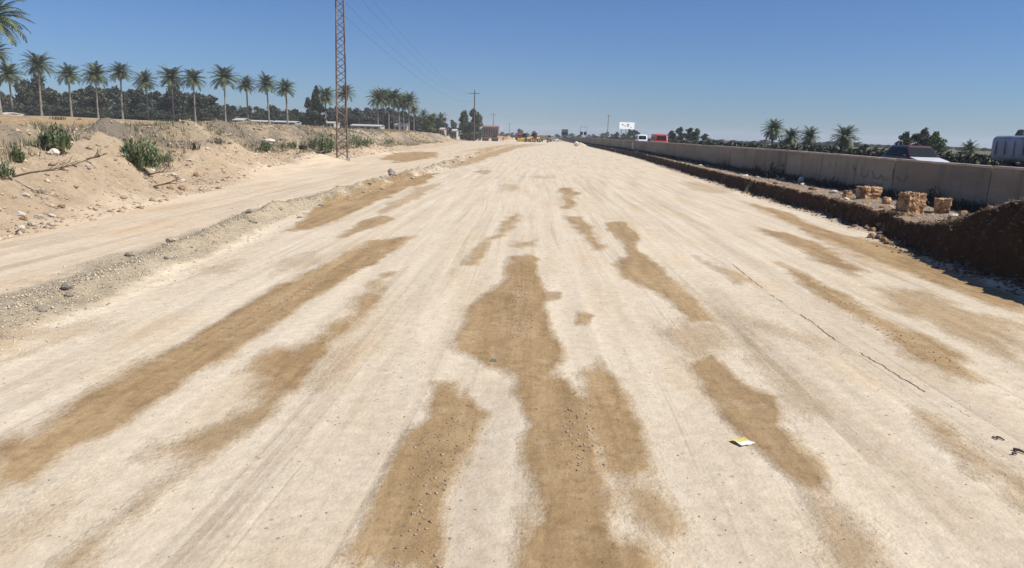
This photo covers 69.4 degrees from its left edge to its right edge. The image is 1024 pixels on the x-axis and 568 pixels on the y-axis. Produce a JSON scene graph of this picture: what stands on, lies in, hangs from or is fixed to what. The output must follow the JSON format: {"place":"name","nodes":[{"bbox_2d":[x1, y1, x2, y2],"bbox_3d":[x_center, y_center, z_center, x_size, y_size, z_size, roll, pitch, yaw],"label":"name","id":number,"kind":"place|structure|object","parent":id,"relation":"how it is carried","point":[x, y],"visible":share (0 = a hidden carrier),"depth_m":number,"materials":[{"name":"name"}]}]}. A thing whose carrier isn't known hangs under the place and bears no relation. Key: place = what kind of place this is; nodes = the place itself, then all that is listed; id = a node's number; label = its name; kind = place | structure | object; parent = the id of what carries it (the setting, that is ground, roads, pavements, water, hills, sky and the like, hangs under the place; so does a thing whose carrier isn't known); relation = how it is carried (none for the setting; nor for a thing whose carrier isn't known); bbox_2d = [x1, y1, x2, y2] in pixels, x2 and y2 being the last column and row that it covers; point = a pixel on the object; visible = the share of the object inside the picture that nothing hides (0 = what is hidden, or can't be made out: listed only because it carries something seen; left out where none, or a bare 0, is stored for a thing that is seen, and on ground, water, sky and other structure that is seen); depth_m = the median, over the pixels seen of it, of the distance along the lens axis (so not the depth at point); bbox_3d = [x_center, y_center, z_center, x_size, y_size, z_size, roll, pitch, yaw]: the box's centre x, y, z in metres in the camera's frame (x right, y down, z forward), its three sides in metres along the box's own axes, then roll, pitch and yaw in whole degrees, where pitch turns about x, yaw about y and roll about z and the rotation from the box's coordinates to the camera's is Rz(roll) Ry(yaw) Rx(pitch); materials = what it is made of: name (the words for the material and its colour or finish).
{"place":"outdoors","nodes":[
{"label":"outdoors","id":0,"kind":"place"},
{"bbox_2d":[0,158,462,355],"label":"ridge gravel","id":1,"kind":"structure","parent":0,"point":[87,278],"depth_m":13.23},
{"bbox_2d":[32,305,49,311],"bbox_3d":[-6.241,0.325,9.808,0.212,0.094,0.140,-4,28,-26],"label":"stone","id":2,"kind":"object","parent":1,"relation":"on","point":[42,308],"visible":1,"depth_m":9.78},
{"bbox_2d":[0,115,1023,567],"bbox_3d":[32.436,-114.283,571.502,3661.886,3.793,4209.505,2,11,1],"label":"ground","id":3,"kind":"structure","parent":0,"point":[122,489],"depth_m":8.43,"materials":[{"name":"soil"}]},
{"bbox_2d":[0,42,13,64],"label":"palm tree","id":4,"kind":"object","parent":3,"relation":"on","point":[4,56],"visible":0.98,"depth_m":148.13,"materials":[{"name":"green plant"}]},
{"bbox_2d":[0,91,13,111],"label":"bushy tree","id":5,"kind":"object","parent":3,"relation":"on","point":[2,99],"visible":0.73,"depth_m":216.25,"materials":[{"name":"green plant"}]},
{"bbox_2d":[0,158,15,176],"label":"shrub","id":6,"kind":"object","parent":3,"relation":"on","point":[6,172],"visible":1,"depth_m":19.19,"materials":[{"name":"green plant"}]},
{"bbox_2d":[0,61,25,114],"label":"palm tree","id":7,"kind":"object","parent":3,"relation":"on","point":[8,74],"visible":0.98,"depth_m":181.95,"materials":[{"name":"green plant"}]},
{"bbox_2d":[0,0,33,114],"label":"palm tree","id":8,"kind":"object","parent":3,"relation":"on","point":[4,18],"visible":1,"depth_m":98.07,"materials":[{"name":"green plant"}]},
{"bbox_2d":[9,141,25,161],"bbox_3d":[-13.835,-3.666,20.620,0.456,0.664,0.455,2,11,1],"label":"shrub","id":9,"kind":"object","parent":3,"relation":"on","point":[18,153],"visible":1,"depth_m":20.58,"materials":[{"name":"green plant"}]},
{"bbox_2d":[6,83,33,111],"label":"bushy tree","id":10,"kind":"object","parent":3,"relation":"on","point":[22,94],"visible":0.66,"depth_m":225.13,"materials":[{"name":"green plant"}]},
{"bbox_2d":[13,105,35,115],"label":"bush","id":11,"kind":"object","parent":3,"relation":"on","point":[23,110],"visible":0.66,"depth_m":201.70,"materials":[{"name":"green plant"}]},
{"bbox_2d":[13,79,37,108],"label":"bushy tree","id":12,"kind":"object","parent":3,"relation":"on","point":[28,87],"visible":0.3,"depth_m":228.23,"materials":[{"name":"green plant"}]},
{"bbox_2d":[17,49,57,115],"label":"palm tree","id":13,"kind":"object","parent":3,"relation":"on","point":[38,65],"visible":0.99,"depth_m":176.53,"materials":[{"name":"green plant"}]},
{"bbox_2d":[28,74,48,106],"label":"bushy tree","id":14,"kind":"object","parent":3,"relation":"on","point":[34,81],"visible":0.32,"depth_m":228.76,"materials":[{"name":"green plant"}]},
{"bbox_2d":[29,106,53,115],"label":"bush","id":15,"kind":"object","parent":3,"relation":"on","point":[44,108],"visible":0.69,"depth_m":201.12,"materials":[{"name":"green plant"}]},
{"bbox_2d":[28,87,62,113],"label":"bushy tree","id":16,"kind":"object","parent":3,"relation":"on","point":[50,98],"visible":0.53,"depth_m":223.82,"materials":[{"name":"green plant"}]},
{"bbox_2d":[13,157,89,177],"bbox_3d":[-12.239,-3.107,19.637,1.841,0.603,0.837,2,11,1],"label":"dead branch","id":17,"kind":"object","parent":3,"relation":"on","point":[62,167],"visible":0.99,"depth_m":19.57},
{"bbox_2d":[35,121,72,149],"bbox_3d":[-14.025,-4.518,22.762,1.031,0.965,1.011,6,12,21],"label":"shrub","id":18,"kind":"object","parent":3,"relation":"on","point":[49,137],"visible":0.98,"depth_m":22.58,"materials":[{"name":"green plant"}]},
{"bbox_2d":[45,107,69,116],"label":"bush","id":19,"kind":"object","parent":3,"relation":"on","point":[57,110],"visible":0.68,"depth_m":201.10,"materials":[{"name":"green plant"}]},
{"bbox_2d":[56,92,77,115],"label":"bushy tree","id":20,"kind":"object","parent":3,"relation":"on","point":[63,100],"visible":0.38,"depth_m":215.20,"materials":[{"name":"green plant"}]},
{"bbox_2d":[61,281,73,289],"bbox_3d":[-6.629,0.035,11.028,0.164,0.140,0.202,-6,14,-33],"label":"stone","id":21,"kind":"object","parent":3,"relation":"on","point":[67,285],"visible":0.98,"depth_m":10.97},
{"bbox_2d":[53,63,82,116],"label":"palm tree","id":22,"kind":"object","parent":3,"relation":"on","point":[69,76],"visible":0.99,"depth_m":180.61,"materials":[{"name":"green plant"}]},
{"bbox_2d":[67,87,89,117],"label":"bushy tree","id":23,"kind":"object","parent":3,"relation":"on","point":[80,99],"visible":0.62,"depth_m":209.52,"materials":[{"name":"green plant"}]},
{"bbox_2d":[72,106,95,117],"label":"bush","id":24,"kind":"object","parent":3,"relation":"on","point":[86,109],"visible":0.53,"depth_m":203.81,"materials":[{"name":"green plant"}]},
{"bbox_2d":[80,60,111,117],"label":"palm tree","id":25,"kind":"object","parent":3,"relation":"on","point":[95,72],"visible":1,"depth_m":182.35,"materials":[{"name":"green plant"}]},
{"bbox_2d":[85,108,109,117],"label":"bush","id":26,"kind":"object","parent":3,"relation":"on","point":[101,113],"visible":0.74,"depth_m":202.13,"materials":[{"name":"green plant"}]},
{"bbox_2d":[87,87,114,112],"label":"bushy tree","id":27,"kind":"object","parent":3,"relation":"on","point":[102,98],"visible":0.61,"depth_m":210.14,"materials":[{"name":"green plant"}]},
{"bbox_2d":[103,85,128,117],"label":"bushy tree","id":28,"kind":"object","parent":3,"relation":"on","point":[112,91],"visible":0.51,"depth_m":222.73,"materials":[{"name":"green plant"}]},
{"bbox_2d":[108,61,133,118],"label":"palm tree","id":29,"kind":"object","parent":3,"relation":"on","point":[120,72],"visible":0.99,"depth_m":184.43,"materials":[{"name":"green plant"}]},
{"bbox_2d":[127,88,144,119],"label":"bushy tree","id":30,"kind":"object","parent":3,"relation":"on","point":[134,105],"visible":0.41,"depth_m":232.82,"materials":[{"name":"green plant"}]},
{"bbox_2d":[120,135,162,171],"bbox_3d":[-13.075,-4.622,26.042,1.538,1.323,1.462,-2,12,-17],"label":"shrub","id":31,"kind":"object","parent":3,"relation":"on","point":[147,157],"visible":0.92,"depth_m":25.81,"materials":[{"name":"green plant"}]},
{"bbox_2d":[130,108,154,119],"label":"bush","id":32,"kind":"object","parent":3,"relation":"on","point":[141,111],"visible":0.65,"depth_m":206.19,"materials":[{"name":"green plant"}]},
{"bbox_2d":[131,68,157,120],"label":"palm tree","id":33,"kind":"object","parent":3,"relation":"on","point":[143,80],"visible":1,"depth_m":185.68,"materials":[{"name":"green plant"}]},
{"bbox_2d":[137,91,158,120],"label":"bushy tree","id":34,"kind":"object","parent":3,"relation":"on","point":[151,102],"visible":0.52,"depth_m":224.13,"materials":[{"name":"green plant"}]},
{"bbox_2d":[138,109,159,120],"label":"bush","id":35,"kind":"object","parent":3,"relation":"on","point":[151,113],"visible":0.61,"depth_m":205.01,"materials":[{"name":"green plant"}]},
{"bbox_2d":[152,90,161,120],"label":"bushy tree","id":36,"kind":"object","parent":3,"relation":"on","point":[157,98],"visible":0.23,"depth_m":227.59,"materials":[{"name":"green plant"}]},
{"bbox_2d":[153,110,172,120],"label":"bush","id":37,"kind":"object","parent":3,"relation":"on","point":[160,114],"visible":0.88,"depth_m":200.20,"materials":[{"name":"green plant"}]},
{"bbox_2d":[154,93,179,119],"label":"bushy tree","id":38,"kind":"object","parent":3,"relation":"on","point":[163,104],"visible":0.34,"depth_m":212.69,"materials":[{"name":"green plant"}]},
{"bbox_2d":[154,63,185,121],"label":"palm tree","id":39,"kind":"object","parent":3,"relation":"on","point":[172,80],"visible":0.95,"depth_m":185.12,"materials":[{"name":"green plant"}]},
{"bbox_2d":[163,84,184,121],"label":"bushy tree","id":40,"kind":"object","parent":3,"relation":"on","point":[177,97],"visible":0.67,"depth_m":211.96,"materials":[{"name":"green plant"}]},
{"bbox_2d":[178,89,190,116],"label":"bushy tree","id":41,"kind":"object","parent":3,"relation":"on","point":[184,102],"visible":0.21,"depth_m":223.18,"materials":[{"name":"green plant"}]},
{"bbox_2d":[178,69,207,121],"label":"palm tree","id":42,"kind":"object","parent":3,"relation":"on","point":[193,77],"visible":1,"depth_m":184.00,"materials":[{"name":"green plant"}]},
{"bbox_2d":[177,91,213,121],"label":"bushy tree","id":43,"kind":"object","parent":3,"relation":"on","point":[201,102],"visible":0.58,"depth_m":209.47,"materials":[{"name":"green plant"}]},
{"bbox_2d":[0,119,398,239],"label":"dirt embankment","id":44,"kind":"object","parent":3,"relation":"on","point":[20,231],"visible":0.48,"depth_m":26.46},
{"bbox_2d":[2,118,399,152],"bbox_3d":[-19.160,-12.780,64.288,8.360,2.784,86.733,1,11,-1],"label":"green scrub","id":45,"kind":"object","parent":3,"relation":"on","point":[155,124],"visible":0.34,"depth_m":49.17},
{"bbox_2d":[196,112,216,121],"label":"bush","id":46,"kind":"object","parent":3,"relation":"on","point":[207,116],"visible":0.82,"depth_m":203.46,"materials":[{"name":"green plant"}]},
{"bbox_2d":[204,94,224,119],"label":"bushy tree","id":47,"kind":"object","parent":3,"relation":"on","point":[215,108],"visible":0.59,"depth_m":223.52,"materials":[{"name":"green plant"}]},
{"bbox_2d":[0,118,443,169],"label":"dry scrub","id":48,"kind":"object","parent":3,"relation":"on","point":[47,125],"visible":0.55,"depth_m":42.00,"materials":[{"name":"beige plant"}]},
{"bbox_2d":[206,64,239,119],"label":"palm tree","id":49,"kind":"object","parent":3,"relation":"on","point":[224,76],"visible":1,"depth_m":185.26,"materials":[{"name":"green plant"}]},
{"bbox_2d":[220,104,238,120],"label":"bushy tree","id":50,"kind":"object","parent":3,"relation":"on","point":[231,110],"visible":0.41,"depth_m":249.19,"materials":[{"name":"green plant"}]},
{"bbox_2d":[236,75,256,120],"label":"palm tree","id":51,"kind":"object","parent":3,"relation":"on","point":[246,82],"visible":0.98,"depth_m":195.25,"materials":[{"name":"green plant"}]},
{"bbox_2d":[253,70,278,123],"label":"palm tree","id":52,"kind":"object","parent":3,"relation":"on","point":[267,84],"visible":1,"depth_m":194.85,"materials":[{"name":"green plant"}]},
{"bbox_2d":[265,105,280,119],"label":"bushy tree","id":53,"kind":"object","parent":3,"relation":"on","point":[273,109],"visible":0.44,"depth_m":254.52,"materials":[{"name":"green plant"}]},
{"bbox_2d":[274,78,295,123],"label":"palm tree","id":54,"kind":"object","parent":3,"relation":"on","point":[285,88],"visible":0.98,"depth_m":197.38,"materials":[{"name":"green plant"}]},
{"bbox_2d":[303,97,312,125],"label":"bushy tree","id":55,"kind":"object","parent":3,"relation":"on","point":[308,104],"visible":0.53,"depth_m":207.61,"materials":[{"name":"green plant"}]},
{"bbox_2d":[308,85,326,125],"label":"bushy tree","id":56,"kind":"object","parent":3,"relation":"on","point":[317,110],"visible":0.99,"depth_m":200.56,"materials":[{"name":"green plant"}]},
{"bbox_2d":[317,130,335,152],"bbox_3d":[-16.328,-12.458,64.608,1.792,2.117,1.840,7,13,26],"label":"shrub","id":57,"kind":"object","parent":3,"relation":"on","point":[327,145],"visible":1,"depth_m":64.47,"materials":[{"name":"green plant"}]},
{"bbox_2d":[318,85,337,126],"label":"palm tree","id":58,"kind":"object","parent":3,"relation":"on","point":[325,96],"visible":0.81,"depth_m":209.81,"materials":[{"name":"green plant"}]},
{"bbox_2d":[322,108,340,123],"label":"bushy tree","id":59,"kind":"object","parent":3,"relation":"on","point":[330,116],"visible":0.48,"depth_m":270.83,"materials":[{"name":"green plant"}]},
{"bbox_2d":[335,0,349,160],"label":"lattice pylon","id":60,"kind":"object","parent":3,"relation":"on","point":[345,83],"visible":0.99,"depth_m":55.87,"materials":[{"name":"metal"}]},
{"bbox_2d":[337,84,355,127],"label":"palm tree","id":61,"kind":"object","parent":3,"relation":"on","point":[349,91],"visible":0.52,"depth_m":200.15,"materials":[{"name":"green plant"}]},
{"bbox_2d":[348,135,364,147],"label":"shrub","id":62,"kind":"object","parent":3,"relation":"on","point":[359,143],"visible":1,"depth_m":74.23,"materials":[{"name":"green plant"}]},
{"bbox_2d":[349,107,365,123],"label":"bushy tree","id":63,"kind":"object","parent":3,"relation":"on","point":[355,117],"visible":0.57,"depth_m":275.23,"materials":[{"name":"green plant"}]},
{"bbox_2d":[350,124,384,129],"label":"shed","id":64,"kind":"structure","parent":3,"relation":"on","point":[366,126],"depth_m":214.70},
{"bbox_2d":[362,109,379,124],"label":"bushy tree","id":65,"kind":"object","parent":3,"relation":"on","point":[370,117],"visible":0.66,"depth_m":270.33,"materials":[{"name":"green plant"}]},
{"bbox_2d":[364,87,389,124],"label":"palm tree","id":66,"kind":"object","parent":3,"relation":"on","point":[378,99],"visible":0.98,"depth_m":224.03,"materials":[{"name":"green plant"}]},
{"bbox_2d":[372,86,391,124],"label":"palm tree","id":67,"kind":"object","parent":3,"relation":"on","point":[384,92],"visible":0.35,"depth_m":232.22,"materials":[{"name":"green plant"}]},
{"bbox_2d":[374,107,390,128],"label":"bushy tree","id":68,"kind":"object","parent":3,"relation":"on","point":[380,116],"visible":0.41,"depth_m":269.69,"materials":[{"name":"green plant"}]},
{"bbox_2d":[384,108,401,129],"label":"bushy tree","id":69,"kind":"object","parent":3,"relation":"on","point":[391,117],"visible":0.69,"depth_m":267.39,"materials":[{"name":"green plant"}]},
{"bbox_2d":[384,87,403,129],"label":"palm tree","id":70,"kind":"object","parent":3,"relation":"on","point":[393,99],"visible":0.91,"depth_m":229.67,"materials":[{"name":"green plant"}]},
{"bbox_2d":[398,91,419,129],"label":"palm tree","id":71,"kind":"object","parent":3,"relation":"on","point":[409,99],"visible":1,"depth_m":225.38,"materials":[{"name":"green plant"}]},
{"bbox_2d":[407,116,421,130],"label":"bushy tree","id":72,"kind":"object","parent":3,"relation":"on","point":[416,124],"visible":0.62,"depth_m":282.21,"materials":[{"name":"green plant"}]},
{"bbox_2d":[422,115,435,132],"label":"bushy tree","id":73,"kind":"object","parent":3,"relation":"on","point":[428,125],"visible":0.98,"depth_m":230.09,"materials":[{"name":"green plant"}]},
{"bbox_2d":[457,110,469,139],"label":"bushy tree","id":74,"kind":"object","parent":3,"relation":"on","point":[464,118],"visible":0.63,"depth_m":244.25,"materials":[{"name":"green plant"}]},
{"bbox_2d":[459,121,481,140],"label":"bush","id":75,"kind":"object","parent":3,"relation":"on","point":[467,130],"visible":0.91,"depth_m":233.07,"materials":[{"name":"green plant"}]},
{"bbox_2d":[469,108,480,140],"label":"bushy tree","id":76,"kind":"object","parent":3,"relation":"on","point":[471,114],"visible":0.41,"depth_m":238.91,"materials":[{"name":"green plant"}]},
{"bbox_2d":[483,125,498,137],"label":"building","id":77,"kind":"structure","parent":3,"relation":"on","point":[490,131],"depth_m":338.38,"materials":[{"name":"metal"}]},
{"bbox_2d":[5,209,1022,567],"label":"road pebbles","id":78,"kind":"object","parent":3,"relation":"on","point":[537,409],"visible":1,"depth_m":6.70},
{"bbox_2d":[619,122,634,134],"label":"billboard","id":79,"kind":"object","parent":3,"relation":"on","point":[626,125],"visible":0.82,"depth_m":437.81,"materials":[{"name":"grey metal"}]},
{"bbox_2d":[675,127,687,139],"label":"bushy tree","id":80,"kind":"object","parent":3,"relation":"on","point":[680,133],"visible":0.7,"depth_m":179.59,"materials":[{"name":"green plant"}]},
{"bbox_2d":[690,128,700,140],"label":"bushy tree","id":81,"kind":"object","parent":3,"relation":"on","point":[695,136],"visible":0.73,"depth_m":175.23,"materials":[{"name":"green plant"}]},
{"bbox_2d":[731,437,755,444],"bbox_3d":[2.031,1.382,6.507,0.170,0.023,0.135,-5,13,-29],"label":"crisp packet","id":82,"kind":"object","parent":3,"relation":"on","point":[743,441],"visible":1,"depth_m":6.51,"materials":[{"name":"yellow plastic"}]},
{"bbox_2d":[578,142,995,212],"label":"wall foot weeds","id":83,"kind":"object","parent":3,"relation":"on","point":[817,183],"depth_m":38.23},
{"bbox_2d":[563,136,1023,207],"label":"concrete wall","id":84,"kind":"structure","parent":3,"relation":"on","point":[988,184],"depth_m":31.08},
{"bbox_2d":[636,152,958,218],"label":"ledge gravel","id":85,"kind":"structure","parent":3,"relation":"on","point":[816,190],"depth_m":31.52,"materials":[{"name":"gravel"}]},
{"bbox_2d":[725,258,924,391],"bbox_3d":[4.545,0.272,12.410,0.204,0.008,8.988,2,11,2],"label":"ground crack","id":86,"kind":"object","parent":3,"relation":"on","point":[834,339],"visible":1,"depth_m":9.48,"materials":[{"name":"soil"}]},
{"bbox_2d":[661,160,1023,294],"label":"cut crumbs","id":87,"kind":"object","parent":3,"relation":"on","point":[1014,282],"visible":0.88,"depth_m":18.80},
{"bbox_2d":[855,186,882,198],"bbox_3d":[13.165,-3.355,27.307,0.785,0.525,0.606,-2,12,-15],"label":"rock","id":88,"kind":"object","parent":3,"relation":"on","point":[869,192],"visible":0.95,"depth_m":27.09,"materials":[{"name":"stone"}]},
{"bbox_2d":[895,131,915,144],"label":"bushy tree","id":89,"kind":"object","parent":3,"relation":"on","point":[906,139],"visible":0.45,"depth_m":80.71,"materials":[{"name":"green plant"}]},
{"bbox_2d":[895,191,926,213],"bbox_3d":[12.165,-2.470,22.570,0.698,0.729,0.614,-2,12,-15],"label":"rock","id":90,"kind":"object","parent":3,"relation":"on","point":[910,202],"visible":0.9,"depth_m":22.36,"materials":[{"name":"stone"}]},
{"bbox_2d":[911,133,928,145],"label":"bushy tree","id":91,"kind":"object","parent":3,"relation":"on","point":[917,137],"visible":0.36,"depth_m":84.60,"materials":[{"name":"green plant"}]},
{"bbox_2d":[923,186,942,202],"bbox_3d":[14.742,-3.062,25.827,0.803,0.762,0.797,2,11,1],"label":"shrub","id":92,"kind":"object","parent":3,"relation":"on","point":[935,194],"visible":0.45,"depth_m":25.80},
{"bbox_2d":[927,131,947,150],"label":"bushy tree","id":93,"kind":"object","parent":3,"relation":"on","point":[935,136],"visible":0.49,"depth_m":80.71,"materials":[{"name":"green plant"}]},
{"bbox_2d":[933,198,952,212],"bbox_3d":[13.290,-2.408,22.829,0.497,0.535,0.477,8,13,29],"label":"rock","id":94,"kind":"object","parent":3,"relation":"on","point":[942,205],"visible":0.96,"depth_m":22.66,"materials":[{"name":"stone"}]},
{"bbox_2d":[957,139,979,155],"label":"palm tree","id":95,"kind":"object","parent":3,"relation":"on","point":[970,149],"visible":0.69,"depth_m":88.62,"materials":[{"name":"green plant"}]},
{"bbox_2d":[0,0,1023,147],"label":"sky","id":96,"kind":"structure","parent":0,"point":[884,69],"materials":[{"name":"blue"}]},
{"label":"highway","id":97,"kind":"structure","parent":0,"visible":0},
{"bbox_2d":[651,134,668,141],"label":"minibus","id":98,"kind":"object","parent":97,"relation":"on","point":[658,137],"visible":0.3,"depth_m":107.41,"materials":[{"name":"red paint"}]},
{"bbox_2d":[591,136,1021,165],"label":"hedge","id":99,"kind":"object","parent":97,"relation":"on","point":[976,158],"visible":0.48,"depth_m":63.58,"materials":[{"name":"green plant"}]},
{"bbox_2d":[881,145,948,161],"bbox_3d":[21.649,-6.691,39.808,1.960,1.490,4.380,2,11,0],"label":"car","id":100,"kind":"object","parent":97,"relation":"on","point":[924,153],"visible":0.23,"depth_m":39.14,"materials":[{"name":"white paint"}]},
{"bbox_2d":[991,129,1023,166],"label":"lorry","id":101,"kind":"object","parent":97,"relation":"on","point":[1007,150],"visible":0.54,"depth_m":28.94,"materials":[{"name":"white metal"}]},
{"label":"highway","id":102,"kind":"structure","parent":0,"visible":0},
{"bbox_2d":[760,118,787,144],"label":"palm tree","id":103,"kind":"object","parent":102,"relation":"on","point":[772,133],"visible":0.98,"depth_m":108.17,"materials":[{"name":"green plant"}]},
{"bbox_2d":[778,127,803,145],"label":"palm tree","id":104,"kind":"object","parent":102,"relation":"on","point":[790,137],"visible":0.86,"depth_m":101.51,"materials":[{"name":"green plant"}]},
{"bbox_2d":[799,126,819,145],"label":"palm tree","id":105,"kind":"object","parent":102,"relation":"on","point":[809,139],"visible":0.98,"depth_m":101.41,"materials":[{"name":"green plant"}]},
{"bbox_2d":[829,123,861,147],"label":"palm tree","id":106,"kind":"object","parent":102,"relation":"on","point":[844,139],"visible":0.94,"depth_m":96.35,"materials":[{"name":"green plant"}]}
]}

